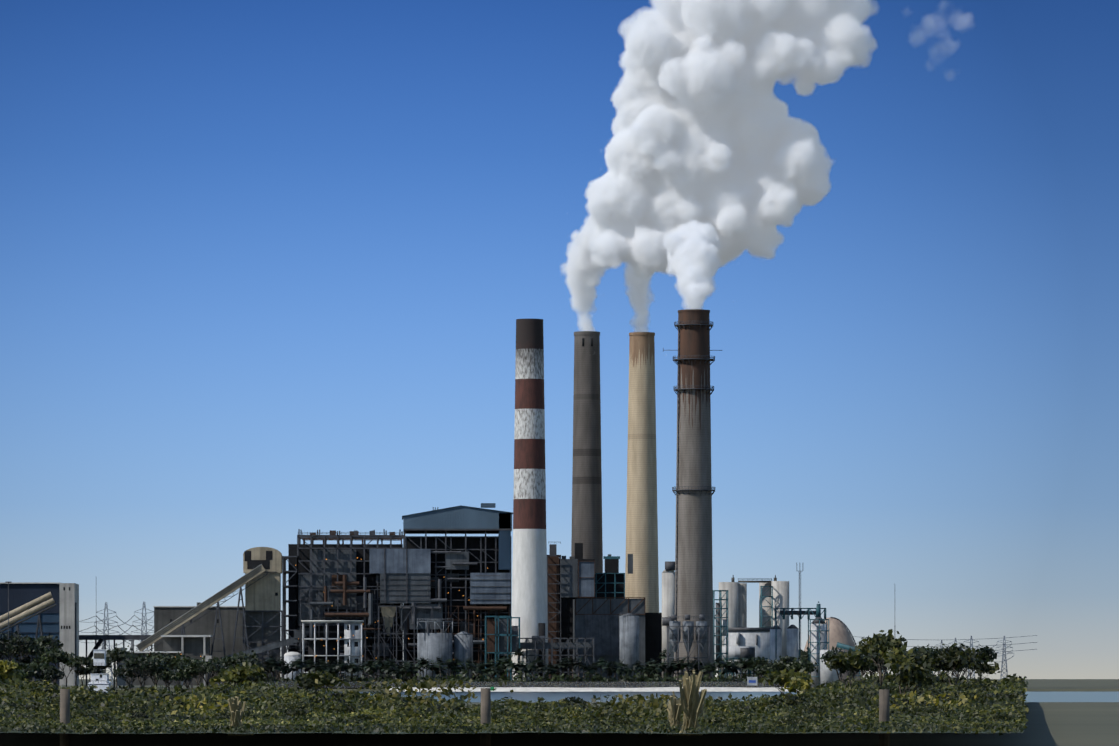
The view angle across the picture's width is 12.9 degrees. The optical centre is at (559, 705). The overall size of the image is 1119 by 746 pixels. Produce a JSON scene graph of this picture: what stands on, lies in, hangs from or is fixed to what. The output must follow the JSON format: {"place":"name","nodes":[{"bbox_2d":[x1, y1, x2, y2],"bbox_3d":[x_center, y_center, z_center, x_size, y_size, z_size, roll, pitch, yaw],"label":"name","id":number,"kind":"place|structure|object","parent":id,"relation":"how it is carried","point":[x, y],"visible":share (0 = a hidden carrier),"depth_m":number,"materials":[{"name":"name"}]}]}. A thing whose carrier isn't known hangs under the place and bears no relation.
{"place":"outdoors","nodes":[
{"label":"outdoors","id":0,"kind":"place"},
{"bbox_2d":[284,620,363,688],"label":"building","id":1,"kind":"structure","parent":0,"point":[324,651],"depth_m":2043.79,"materials":[{"name":"white paint"}]},
{"bbox_2d":[0,679,1118,745],"bbox_3d":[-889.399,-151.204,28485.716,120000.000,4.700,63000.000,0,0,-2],"label":"ground","id":2,"kind":"structure","parent":0,"point":[1072,724],"depth_m":151.54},
{"bbox_2d":[0,547,301,687],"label":"industrial building","id":3,"kind":"structure","parent":2,"relation":"on","point":[206,630],"depth_m":2111.23,"materials":[{"name":"grey metal"}]},
{"bbox_2d":[5,571,800,688],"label":"masts and poles","id":4,"kind":"object","parent":2,"relation":"on","point":[133,640],"visible":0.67,"depth_m":1983.71,"materials":[{"name":"grey metal"}]},
{"bbox_2d":[17,647,808,688],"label":"hedge","id":5,"kind":"object","parent":2,"relation":"on","point":[733,666],"depth_m":1967.53,"materials":[{"name":"green plant"}]},
{"bbox_2d":[282,503,661,687],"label":"boiler house","id":6,"kind":"structure","parent":2,"relation":"on","point":[389,594],"depth_m":2082.95,"materials":[{"name":"metal"}]},
{"bbox_2d":[60,688,889,745],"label":"fence posts","id":7,"kind":"object","parent":2,"relation":"on","point":[884,712],"visible":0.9,"depth_m":46.96,"materials":[{"name":"brown wood"}]},
{"bbox_2d":[0,645,985,690],"bbox_3d":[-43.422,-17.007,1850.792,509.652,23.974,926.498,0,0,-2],"label":"bushes","id":8,"kind":"object","parent":2,"relation":"on","point":[155,681],"visible":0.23,"depth_m":1500.09,"materials":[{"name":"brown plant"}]},
{"bbox_2d":[0,631,996,688],"bbox_3d":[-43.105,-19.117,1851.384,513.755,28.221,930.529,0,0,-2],"label":"shore tree crowns","id":9,"kind":"object","parent":2,"relation":"on","point":[185,667],"visible":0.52,"depth_m":1958.60,"materials":[{"name":"green plant"}]},
{"bbox_2d":[0,629,1001,696],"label":"shrub","id":10,"kind":"object","parent":2,"relation":"on","point":[913,669],"depth_m":300.08,"materials":[{"name":"green plant"}]},
{"bbox_2d":[0,682,1023,733],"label":"mangrove canopy base","id":11,"kind":"object","parent":2,"relation":"on","point":[127,732],"visible":0.04,"depth_m":25.71,"materials":[{"name":"green plant"}]},
{"bbox_2d":[227,670,706,735],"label":"dry grass tufts","id":12,"kind":"object","parent":11,"relation":"on","point":[690,703],"visible":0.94,"depth_m":26.03,"materials":[{"name":"green plant"}]},
{"bbox_2d":[1,678,997,743],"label":"yellowing bush","id":13,"kind":"object","parent":11,"relation":"on","point":[408,687],"visible":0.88,"depth_m":67.36,"materials":[{"name":"green plant"}]},
{"bbox_2d":[0,671,1028,735],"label":"shrubs","id":14,"kind":"object","parent":11,"relation":"on","point":[838,707],"visible":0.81,"depth_m":89.05,"materials":[{"name":"green plant"}]},
{"bbox_2d":[512,319,547,686],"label":"striped smokestack","id":15,"kind":"object","parent":2,"relation":"on","point":[529,588],"visible":0.94,"depth_m":2044.37,"materials":[{"name":"paint"}]},
{"bbox_2d":[79,602,1036,684],"bbox_3d":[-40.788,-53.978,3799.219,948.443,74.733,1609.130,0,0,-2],"label":"transmission line","id":16,"kind":"object","parent":2,"relation":"on","point":[970,639],"visible":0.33,"depth_m":3300.78,"materials":[{"name":"metal"}]},
{"bbox_2d":[417,561,709,687],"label":"process vessels","id":17,"kind":"object","parent":2,"relation":"on","point":[432,646],"visible":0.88,"depth_m":2037.67,"materials":[{"name":"metal"}]},
{"bbox_2d":[571,331,602,687],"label":"smokestack","id":18,"kind":"object","parent":2,"relation":"on","point":[586,501],"visible":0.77,"depth_m":2165.47,"materials":[{"name":"grey concrete"}]},
{"bbox_2d":[625,332,658,687],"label":"smokestack","id":19,"kind":"object","parent":2,"relation":"on","point":[642,580],"visible":0.73,"depth_m":2166.05,"materials":[{"name":"concrete"}]},
{"bbox_2d":[672,309,721,686],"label":"smokestack","id":20,"kind":"object","parent":2,"relation":"on","point":[693,561],"visible":0.9,"depth_m":1996.06,"materials":[{"name":"grey concrete"}]},
{"bbox_2d":[713,575,932,687],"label":"storage tanks","id":21,"kind":"object","parent":2,"relation":"on","point":[774,636],"visible":0.56,"depth_m":2253.60,"materials":[{"name":"metal"}]},
{"bbox_2d":[0,0,1118,678],"label":"sky","id":22,"kind":"structure","parent":0,"point":[269,268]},
{"bbox_2d":[389,687,798,691],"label":"seawall","id":23,"kind":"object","parent":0,"point":[648,689],"depth_m":1939.57,"materials":[{"name":"grey concrete"}]},
{"bbox_2d":[217,677,783,690],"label":"bank fence","id":24,"kind":"object","parent":23,"relation":"on","point":[751,680],"visible":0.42,"depth_m":1951.25,"materials":[{"name":"grey metal"}]},
{"bbox_2d":[330,692,1118,701],"bbox_3d":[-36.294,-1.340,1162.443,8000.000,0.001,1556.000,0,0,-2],"label":"water","id":25,"kind":"structure","parent":0,"point":[1030,696],"depth_m":1483.54,"materials":[{"name":"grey liquid"}]},
{"bbox_2d":[88,647,110,691],"bbox_3d":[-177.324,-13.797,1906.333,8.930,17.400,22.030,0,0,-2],"label":"truck","id":26,"kind":"object","parent":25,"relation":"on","point":[101,681],"visible":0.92,"depth_m":1897.93,"materials":[{"name":"white metal"}]}
]}

